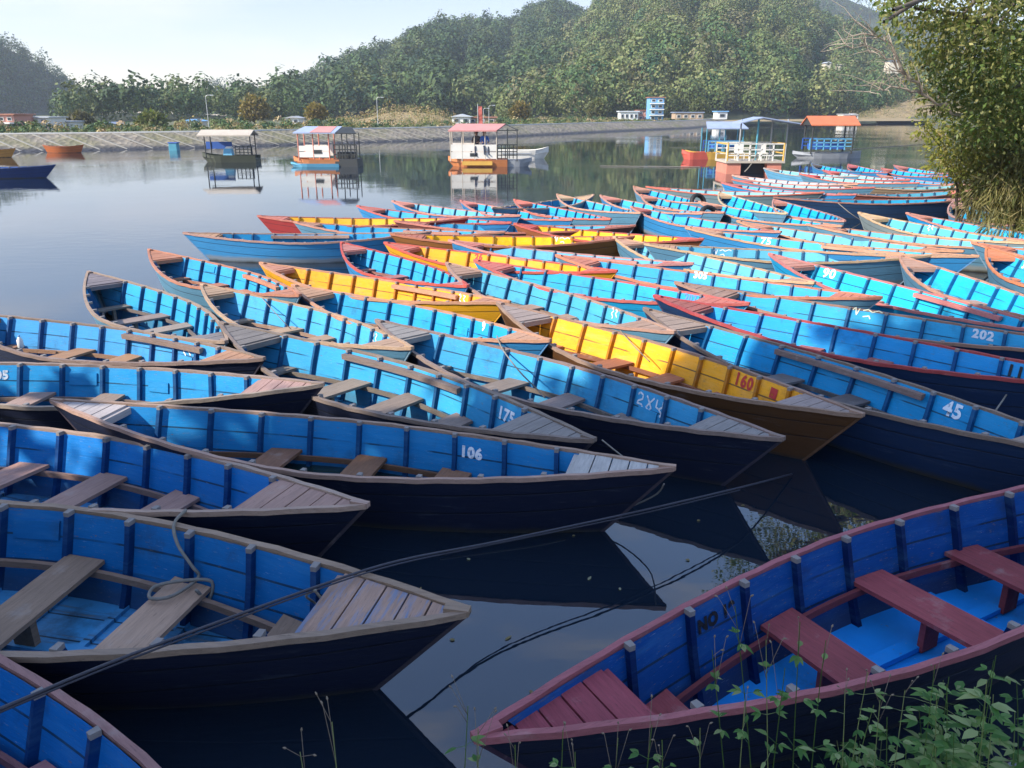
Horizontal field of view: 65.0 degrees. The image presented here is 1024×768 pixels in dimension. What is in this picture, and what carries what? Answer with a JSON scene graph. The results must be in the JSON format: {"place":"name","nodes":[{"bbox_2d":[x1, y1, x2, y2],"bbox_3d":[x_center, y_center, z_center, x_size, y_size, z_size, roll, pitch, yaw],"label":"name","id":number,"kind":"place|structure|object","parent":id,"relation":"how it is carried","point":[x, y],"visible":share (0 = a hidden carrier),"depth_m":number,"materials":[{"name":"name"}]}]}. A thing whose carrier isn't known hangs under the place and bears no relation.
{"place":"outdoors","nodes":[
{"label":"outdoors","id":0,"kind":"place"},
{"bbox_2d":[0,51,59,115],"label":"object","id":1,"kind":"object","parent":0,"point":[43,111],"visible":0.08,"depth_m":383.10,"materials":[{"name":"plant"}]},
{"bbox_2d":[0,32,79,113],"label":"shaded forest","id":2,"kind":"object","parent":1,"relation":"on","point":[38,67],"visible":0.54,"depth_m":398.90,"materials":[{"name":"green plant"}]},
{"bbox_2d":[95,113,256,121],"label":"grassy bank","id":3,"kind":"structure","parent":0,"point":[171,117],"depth_m":200.03,"materials":[{"name":"green plant"}]},
{"bbox_2d":[47,69,305,120],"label":"wood","id":4,"kind":"object","parent":3,"relation":"on","point":[182,99],"visible":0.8,"depth_m":180.41,"materials":[{"name":"green plant"}]},
{"bbox_2d":[9,115,710,132],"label":"ground beyond dam","id":5,"kind":"structure","parent":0,"point":[173,122],"depth_m":122.14,"materials":[{"name":"green soil"}]},
{"bbox_2d":[132,106,171,127],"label":"roadside tree","id":6,"kind":"object","parent":5,"relation":"on","point":[151,116],"visible":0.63,"depth_m":103.88,"materials":[{"name":"green plant"}]},
{"bbox_2d":[237,92,272,123],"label":"roadside tree","id":7,"kind":"object","parent":5,"relation":"on","point":[254,108],"visible":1,"depth_m":141.08,"materials":[{"name":"yellow plant"}]},
{"bbox_2d":[0,114,692,132],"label":"scrub","id":8,"kind":"object","parent":5,"relation":"on","point":[227,123],"visible":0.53,"depth_m":95.75,"materials":[{"name":"green plant"}]},
{"bbox_2d":[264,56,499,118],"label":"hill ridge","id":9,"kind":"structure","parent":0,"point":[474,113],"depth_m":245.30,"materials":[{"name":"plant"}]},
{"bbox_2d":[224,0,587,118],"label":"ridge forest","id":10,"kind":"object","parent":9,"relation":"on","point":[449,67],"visible":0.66,"depth_m":280.67,"materials":[{"name":"green plant"}]},
{"bbox_2d":[355,112,448,124],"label":"bare slope","id":11,"kind":"structure","parent":0,"point":[396,117],"depth_m":136.81,"materials":[{"name":"beige soil"}]},
{"bbox_2d":[335,96,458,124],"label":"dry scrub","id":12,"kind":"object","parent":11,"relation":"on","point":[425,119],"visible":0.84,"depth_m":130.57,"materials":[{"name":"beige plant"}]},
{"bbox_2d":[0,114,1023,767],"bbox_3d":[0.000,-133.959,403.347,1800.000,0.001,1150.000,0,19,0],"label":"lake water","id":13,"kind":"structure","parent":0,"point":[544,602],"depth_m":6.40,"materials":[{"name":"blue liquid"}]},
{"bbox_2d":[0,164,55,178],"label":"rowing boat","id":14,"kind":"object","parent":13,"relation":"on","point":[40,171],"visible":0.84,"depth_m":37.67,"materials":[{"name":"paint"}]},
{"bbox_2d":[0,654,160,767],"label":"rowing boat","id":15,"kind":"object","parent":13,"relation":"on","point":[58,728],"visible":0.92,"depth_m":3.70,"materials":[{"name":"paint"}]},
{"bbox_2d":[0,315,265,374],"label":"rowing boat","id":16,"kind":"object","parent":13,"relation":"on","point":[50,340],"visible":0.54,"depth_m":9.72,"materials":[{"name":"paint"}]},
{"bbox_2d":[83,270,228,346],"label":"rowing boat","id":17,"kind":"object","parent":13,"relation":"on","point":[137,306],"visible":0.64,"depth_m":11.76,"materials":[{"name":"paint"}]},
{"bbox_2d":[0,362,324,430],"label":"rowing boat","id":18,"kind":"object","parent":13,"relation":"on","point":[28,390],"visible":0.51,"depth_m":8.25,"materials":[{"name":"paint"}]},
{"bbox_2d":[0,422,369,556],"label":"rowing boat","id":19,"kind":"object","parent":13,"relation":"on","point":[93,471],"visible":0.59,"depth_m":6.25,"materials":[{"name":"paint"}]},
{"bbox_2d":[147,248,301,312],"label":"rowing boat","id":20,"kind":"object","parent":13,"relation":"on","point":[182,276],"visible":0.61,"depth_m":13.52,"materials":[{"name":"paint"}]},
{"bbox_2d":[196,130,260,162],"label":"covered boat","id":21,"kind":"object","parent":13,"relation":"on","point":[228,155],"visible":0.94,"depth_m":49.29,"materials":[{"name":"white metal"}]},
{"bbox_2d":[0,500,470,709],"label":"rowing boat","id":22,"kind":"object","parent":13,"relation":"on","point":[77,583],"visible":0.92,"depth_m":4.69,"materials":[{"name":"paint"}]},
{"bbox_2d":[147,509,214,600],"bbox_3d":[-2.039,1.109,5.063,0.369,0.419,0.581,0,19,0],"label":"rope","id":23,"kind":"object","parent":22,"relation":"on","point":[193,581],"visible":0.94,"depth_m":4.97,"materials":[{"name":"fabric"}]},
{"bbox_2d":[0,489,739,712],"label":"mooring rope","id":24,"kind":"object","parent":22,"relation":"attached to","point":[115,664],"visible":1,"depth_m":4.18,"materials":[{"name":"grey fabric"}]},
{"bbox_2d":[0,473,792,710],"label":"mooring rope","id":25,"kind":"object","parent":22,"relation":"attached to","point":[36,693],"visible":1,"depth_m":4.26,"materials":[{"name":"grey fabric"}]},
{"bbox_2d":[200,283,413,360],"bbox_3d":[-2.818,-0.576,10.316,4.832,0.767,1.268,17,24,41],"label":"rowing boat","id":26,"kind":"object","parent":13,"relation":"on","point":[323,327],"visible":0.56,"depth_m":10.88,"materials":[{"name":"paint"}]},
{"bbox_2d":[182,231,431,262],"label":"rowing boat","id":27,"kind":"object","parent":13,"relation":"on","point":[284,247],"visible":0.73,"depth_m":16.74,"materials":[{"name":"paint"}]},
{"bbox_2d":[291,126,362,166],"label":"houseboat","id":28,"kind":"object","parent":13,"relation":"on","point":[348,159],"visible":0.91,"depth_m":45.44,"materials":[{"name":"paint"}]},
{"bbox_2d":[49,397,675,532],"bbox_3d":[-1.430,0.714,6.504,5.384,0.767,1.090,5,20,14],"label":"rowing boat","id":29,"kind":"object","parent":13,"relation":"on","point":[404,477],"visible":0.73,"depth_m":6.39,"materials":[{"name":"paint"}]},
{"bbox_2d":[0,118,724,151],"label":"dam","id":30,"kind":"structure","parent":13,"relation":"in","point":[26,142],"depth_m":76.31,"materials":[{"name":"concrete"}]},
{"bbox_2d":[257,215,468,232],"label":"rowing boat","id":31,"kind":"object","parent":13,"relation":"on","point":[279,224],"visible":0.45,"depth_m":19.49,"materials":[{"name":"paint"}]},
{"bbox_2d":[259,262,510,322],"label":"rowing boat","id":32,"kind":"object","parent":13,"relation":"on","point":[467,304],"visible":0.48,"depth_m":12.65,"materials":[{"name":"paint"}]},
{"bbox_2d":[293,221,505,236],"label":"rowing boat","id":33,"kind":"object","parent":13,"relation":"on","point":[307,227],"visible":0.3,"depth_m":18.47,"materials":[{"name":"paint"}]},
{"bbox_2d":[340,241,468,291],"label":"rowing boat","id":34,"kind":"object","parent":13,"relation":"on","point":[364,261],"visible":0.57,"depth_m":14.52,"materials":[{"name":"paint"}]},
{"bbox_2d":[218,321,596,449],"bbox_3d":[-1.433,0.191,8.057,5.555,0.767,1.268,16,25,39],"label":"rowing boat","id":35,"kind":"object","parent":13,"relation":"on","point":[363,385],"visible":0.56,"depth_m":8.23,"materials":[{"name":"paint"}]},
{"bbox_2d":[291,284,551,355],"bbox_3d":[-1.421,-0.635,10.590,4.862,0.767,1.268,15,24,38],"label":"rowing boat","id":36,"kind":"object","parent":13,"relation":"on","point":[365,311],"visible":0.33,"depth_m":11.04,"materials":[{"name":"paint"}]},
{"bbox_2d":[356,205,511,230],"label":"rowing boat","id":37,"kind":"object","parent":13,"relation":"on","point":[374,212],"visible":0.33,"depth_m":21.04,"materials":[{"name":"paint"}]},
{"bbox_2d":[391,200,521,224],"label":"rowing boat","id":38,"kind":"object","parent":13,"relation":"on","point":[436,211],"visible":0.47,"depth_m":21.68,"materials":[{"name":"paint"}]},
{"bbox_2d":[448,124,531,166],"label":"houseboat","id":39,"kind":"object","parent":13,"relation":"on","point":[462,154],"visible":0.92,"depth_m":45.37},
{"bbox_2d":[383,241,617,278],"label":"rowing boat","id":40,"kind":"object","parent":13,"relation":"on","point":[437,257],"visible":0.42,"depth_m":14.96,"materials":[{"name":"paint"}]},
{"bbox_2d":[390,233,634,256],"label":"rowing boat","id":41,"kind":"object","parent":13,"relation":"on","point":[602,245],"visible":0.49,"depth_m":16.43,"materials":[{"name":"paint"}]},
{"bbox_2d":[394,220,635,235],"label":"rowing boat","id":42,"kind":"object","parent":13,"relation":"on","point":[511,231],"visible":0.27,"depth_m":18.39,"materials":[{"name":"paint"}]},
{"bbox_2d":[460,200,573,224],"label":"rowing boat","id":43,"kind":"object","parent":13,"relation":"on","point":[526,218],"visible":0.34,"depth_m":20.74,"materials":[{"name":"paint"}]},
{"bbox_2d":[491,194,594,214],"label":"rowing boat","id":44,"kind":"object","parent":13,"relation":"on","point":[512,209],"visible":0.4,"depth_m":22.50,"materials":[{"name":"paint"}]},
{"bbox_2d":[445,262,676,343],"bbox_3d":[0.391,-0.963,11.449,1.268,0.767,5.304,-12,22,-32],"label":"rowing boat","id":45,"kind":"object","parent":13,"relation":"on","point":[529,295],"visible":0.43,"depth_m":11.86,"materials":[{"name":"paint"}]},
{"bbox_2d":[513,199,611,224],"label":"rowing boat","id":46,"kind":"object","parent":13,"relation":"on","point":[581,218],"visible":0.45,"depth_m":21.32,"materials":[{"name":"paint"}]},
{"bbox_2d":[448,239,693,269],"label":"rowing boat","id":47,"kind":"object","parent":13,"relation":"on","point":[516,253],"visible":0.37,"depth_m":15.52,"materials":[{"name":"paint"}]},
{"bbox_2d":[375,318,785,485],"bbox_3d":[0.233,0.171,8.183,5.334,0.767,1.268,18,25,41],"label":"rowing boat","id":48,"kind":"object","parent":13,"relation":"on","point":[689,439],"visible":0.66,"depth_m":7.62,"materials":[{"name":"paint"}]},
{"bbox_2d":[556,194,641,232],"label":"rowing boat","id":49,"kind":"object","parent":13,"relation":"on","point":[629,217],"visible":0.52,"depth_m":21.73,"materials":[{"name":"paint"}]},
{"bbox_2d":[513,223,703,256],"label":"rowing boat","id":50,"kind":"object","parent":13,"relation":"on","point":[533,230],"visible":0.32,"depth_m":17.34,"materials":[{"name":"paint"}]},
{"bbox_2d":[473,259,750,317],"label":"rowing boat","id":51,"kind":"object","parent":13,"relation":"on","point":[633,298],"visible":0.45,"depth_m":12.66,"materials":[{"name":"paint"}]},
{"bbox_2d":[599,195,703,227],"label":"rowing boat","id":52,"kind":"object","parent":13,"relation":"on","point":[619,205],"visible":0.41,"depth_m":22.82,"materials":[{"name":"paint"}]},
{"bbox_2d":[633,186,699,206],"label":"rowing boat","id":53,"kind":"object","parent":13,"relation":"on","point":[638,191],"visible":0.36,"depth_m":25.95,"materials":[{"name":"paint"}]},
{"bbox_2d":[496,301,864,460],"bbox_3d":[1.372,-0.066,8.830,1.268,0.767,5.243,-13,23,-35],"label":"rowing boat","id":54,"kind":"object","parent":13,"relation":"on","point":[807,424],"visible":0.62,"depth_m":8.39,"materials":[{"name":"paint"}]},
{"bbox_2d":[640,194,724,221],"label":"rowing boat","id":55,"kind":"object","parent":13,"relation":"on","point":[713,216],"visible":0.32,"depth_m":22.97,"materials":[{"name":"paint"}]},
{"bbox_2d":[630,206,781,237],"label":"rowing boat","id":56,"kind":"object","parent":13,"relation":"on","point":[652,222],"visible":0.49,"depth_m":19.56,"materials":[{"name":"paint"}]},
{"bbox_2d":[612,236,815,286],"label":"rowing boat","id":57,"kind":"object","parent":13,"relation":"on","point":[628,248],"visible":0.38,"depth_m":14.45,"materials":[{"name":"paint"}]},
{"bbox_2d":[682,121,750,159],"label":"covered boat","id":58,"kind":"object","parent":13,"relation":"on","point":[700,154],"visible":0.84,"depth_m":52.29,"materials":[{"name":"paint"}]},
{"bbox_2d":[555,254,882,308],"bbox_3d":[2.917,-1.381,12.687,5.474,0.767,1.268,14,25,36],"label":"rowing boat","id":59,"kind":"object","parent":13,"relation":"on","point":[653,276],"visible":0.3,"depth_m":12.83,"materials":[{"name":"paint"}]},
{"bbox_2d":[645,186,824,205],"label":"rowing boat","id":60,"kind":"object","parent":13,"relation":"on","point":[765,198],"visible":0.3,"depth_m":25.93,"materials":[{"name":"paint"}]},
{"bbox_2d":[470,485,1023,767],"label":"rowing boat","id":61,"kind":"object","parent":13,"relation":"on","point":[904,600],"visible":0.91,"depth_m":4.42,"materials":[{"name":"paint"}]},
{"bbox_2d":[718,192,787,222],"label":"rowing boat","id":62,"kind":"object","parent":13,"relation":"on","point":[763,212],"visible":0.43,"depth_m":22.96,"materials":[{"name":"paint"}]},
{"bbox_2d":[715,117,800,173],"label":"pontoon raft","id":63,"kind":"object","parent":13,"relation":"on","point":[737,165],"visible":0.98,"depth_m":40.58,"materials":[{"name":"paint"}]},
{"bbox_2d":[698,201,842,230],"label":"rowing boat","id":64,"kind":"object","parent":13,"relation":"on","point":[732,215],"visible":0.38,"depth_m":20.14,"materials":[{"name":"paint"}]},
{"bbox_2d":[643,243,932,283],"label":"rowing boat","id":65,"kind":"object","parent":13,"relation":"on","point":[888,268],"visible":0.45,"depth_m":15.05,"materials":[{"name":"paint"}]},
{"bbox_2d":[721,182,856,198],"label":"rowing boat","id":66,"kind":"object","parent":13,"relation":"on","point":[730,187],"visible":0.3,"depth_m":27.36,"materials":[{"name":"paint"}]},
{"bbox_2d":[732,175,858,186],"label":"rowing boat","id":67,"kind":"object","parent":13,"relation":"on","point":[737,177],"visible":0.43,"depth_m":30.43,"materials":[{"name":"paint"}]},
{"bbox_2d":[731,179,875,193],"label":"rowing boat","id":68,"kind":"object","parent":13,"relation":"on","point":[830,189],"visible":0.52,"depth_m":28.08,"materials":[{"name":"paint"}]},
{"bbox_2d":[772,199,845,227],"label":"rowing boat","id":69,"kind":"object","parent":13,"relation":"on","point":[800,212],"visible":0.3,"depth_m":21.97,"materials":[{"name":"paint"}]},
{"bbox_2d":[763,168,859,181],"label":"rowing boat","id":70,"kind":"object","parent":13,"relation":"on","point":[776,174],"visible":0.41,"depth_m":34.28,"materials":[{"name":"paint"}]},
{"bbox_2d":[792,116,860,158],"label":"covered boat","id":71,"kind":"object","parent":13,"relation":"on","point":[813,121],"visible":0.94,"depth_m":53.23,"materials":[{"name":"metal"}]},
{"bbox_2d":[685,227,979,271],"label":"rowing boat","id":72,"kind":"object","parent":13,"relation":"on","point":[948,261],"visible":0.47,"depth_m":16.11,"materials":[{"name":"paint"}]},
{"bbox_2d":[643,307,1023,492],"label":"rowing boat","id":73,"kind":"object","parent":13,"relation":"on","point":[918,429],"visible":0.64,"depth_m":7.41,"materials":[{"name":"paint"}]},
{"bbox_2d":[653,294,1023,419],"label":"rowing boat","id":74,"kind":"object","parent":13,"relation":"on","point":[983,379],"visible":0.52,"depth_m":9.24,"materials":[{"name":"paint"}]},
{"bbox_2d":[674,281,1023,359],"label":"rowing boat","id":75,"kind":"object","parent":13,"relation":"on","point":[1002,343],"visible":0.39,"depth_m":10.65,"materials":[{"name":"paint"}]},
{"bbox_2d":[736,220,964,253],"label":"rowing boat","id":76,"kind":"object","parent":13,"relation":"on","point":[810,236],"visible":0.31,"depth_m":17.15,"materials":[{"name":"paint"}]},
{"bbox_2d":[799,173,919,186],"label":"rowing boat","id":77,"kind":"object","parent":13,"relation":"on","point":[821,179],"visible":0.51,"depth_m":30.66,"materials":[{"name":"paint"}]},
{"bbox_2d":[773,197,976,218],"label":"rowing boat","id":78,"kind":"object","parent":13,"relation":"on","point":[899,208],"visible":0.69,"depth_m":23.53,"materials":[{"name":"paint"}]},
{"bbox_2d":[768,253,1023,332],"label":"rowing boat","id":79,"kind":"object","parent":13,"relation":"on","point":[902,299],"visible":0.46,"depth_m":12.20,"materials":[{"name":"paint"}]},
{"bbox_2d":[838,190,967,199],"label":"rowing boat","id":80,"kind":"object","parent":13,"relation":"on","point":[932,195],"visible":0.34,"depth_m":25.64,"materials":[{"name":"paint"}]},
{"bbox_2d":[844,184,969,193],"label":"rowing boat","id":81,"kind":"object","parent":13,"relation":"on","point":[884,190],"visible":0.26,"depth_m":27.43,"materials":[{"name":"paint"}]},
{"bbox_2d":[806,223,1023,272],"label":"rowing boat","id":82,"kind":"object","parent":13,"relation":"on","point":[977,265],"visible":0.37,"depth_m":17.01,"materials":[{"name":"paint"}]},
{"bbox_2d":[858,212,1023,246],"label":"rowing boat","id":83,"kind":"object","parent":13,"relation":"on","point":[871,222],"visible":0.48,"depth_m":18.59,"materials":[{"name":"paint"}]},
{"bbox_2d":[898,254,1023,317],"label":"rowing boat","id":84,"kind":"object","parent":13,"relation":"on","point":[923,276],"visible":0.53,"depth_m":12.94,"materials":[{"name":"paint"}]},
{"bbox_2d":[905,104,1023,221],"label":"bank shrub","id":85,"kind":"object","parent":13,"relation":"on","point":[963,173],"visible":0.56,"depth_m":18.84,"materials":[{"name":"green plant"}]},
{"bbox_2d":[905,212,1023,240],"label":"rowing boat","id":86,"kind":"object","parent":13,"relation":"on","point":[942,223],"visible":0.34,"depth_m":18.98,"materials":[{"name":"paint"}]},
{"bbox_2d":[946,124,1023,237],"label":"bank grass","id":87,"kind":"structure","parent":13,"relation":"on","point":[1004,208],"depth_m":18.38,"materials":[{"name":"green plant"}]},
{"bbox_2d":[971,241,1023,268],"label":"rowing boat","id":88,"kind":"object","parent":13,"relation":"on","point":[978,247],"visible":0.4,"depth_m":15.32,"materials":[{"name":"paint"}]},
{"bbox_2d":[984,247,1023,293],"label":"rowing boat","id":89,"kind":"object","parent":13,"relation":"on","point":[1005,270],"visible":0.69,"depth_m":14.34,"materials":[{"name":"paint"}]},
{"bbox_2d":[0,0,1023,113],"label":"sky","id":90,"kind":"structure","parent":0,"point":[220,39],"materials":[{"name":"white"}]},
{"bbox_2d":[524,14,872,119],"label":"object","id":91,"kind":"structure","parent":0,"point":[734,114],"depth_m":222.89,"materials":[{"name":"plant"}]},
{"bbox_2d":[485,0,1016,121],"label":"forest","id":92,"kind":"object","parent":91,"relation":"on","point":[642,49],"visible":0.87,"depth_m":243.80,"materials":[{"name":"green plant"}]},
{"bbox_2d":[705,635,728,767],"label":"weed","id":93,"kind":"object","parent":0,"point":[715,674],"visible":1,"depth_m":3.06,"materials":[{"name":"green plant"}]},
{"bbox_2d":[714,586,764,767],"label":"weed","id":94,"kind":"object","parent":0,"point":[743,647],"visible":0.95,"depth_m":3.04,"materials":[{"name":"green plant"}]},
{"bbox_2d":[750,621,787,767],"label":"weed","id":95,"kind":"object","parent":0,"point":[757,713],"visible":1,"depth_m":3.11,"materials":[{"name":"green plant"}]},
{"bbox_2d":[776,616,818,767],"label":"weed","id":96,"kind":"object","parent":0,"point":[807,701],"visible":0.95,"depth_m":3.13,"materials":[{"name":"green plant"}]},
{"bbox_2d":[794,624,837,767],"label":"weed","id":97,"kind":"object","parent":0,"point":[826,743],"visible":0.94,"depth_m":3.19,"materials":[{"name":"green plant"}]},
{"bbox_2d":[858,94,959,118],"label":"ochre slope","id":98,"kind":"structure","parent":0,"point":[906,105],"depth_m":243.03,"materials":[{"name":"beige soil"}]},
{"bbox_2d":[814,0,1023,79],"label":"distant hill","id":99,"kind":"structure","parent":0,"point":[869,15],"depth_m":717.55,"materials":[{"name":"soil"}]},
{"bbox_2d":[818,0,1023,68],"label":"distant forest","id":100,"kind":"object","parent":99,"relation":"on","point":[845,12],"visible":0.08,"depth_m":703.64,"materials":[{"name":"green plant"}]},
{"bbox_2d":[919,677,965,760],"bbox_3d":[1.908,1.773,3.541,0.301,1.072,0.249,4,19,11],"label":"leafy plant","id":101,"kind":"object","parent":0,"point":[959,685],"visible":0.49,"depth_m":3.45,"materials":[{"name":"green plant"}]},
{"bbox_2d":[892,113,992,202],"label":"bank","id":102,"kind":"structure","parent":0,"point":[929,116],"depth_m":201.05,"materials":[{"name":"soil"}]},
{"bbox_2d":[821,0,1023,202],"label":"leaning tree","id":103,"kind":"object","parent":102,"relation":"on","point":[977,27],"visible":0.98,"depth_m":16.29,"materials":[{"name":"green plant"}]},
{"bbox_2d":[944,714,1010,767],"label":"leafy plant","id":104,"kind":"object","parent":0,"point":[966,722],"visible":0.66,"depth_m":3.25,"materials":[{"name":"green plant"}]},
{"bbox_2d":[945,681,1015,767],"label":"leafy plant","id":105,"kind":"object","parent":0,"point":[975,692],"visible":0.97,"depth_m":3.06,"materials":[{"name":"green plant"}]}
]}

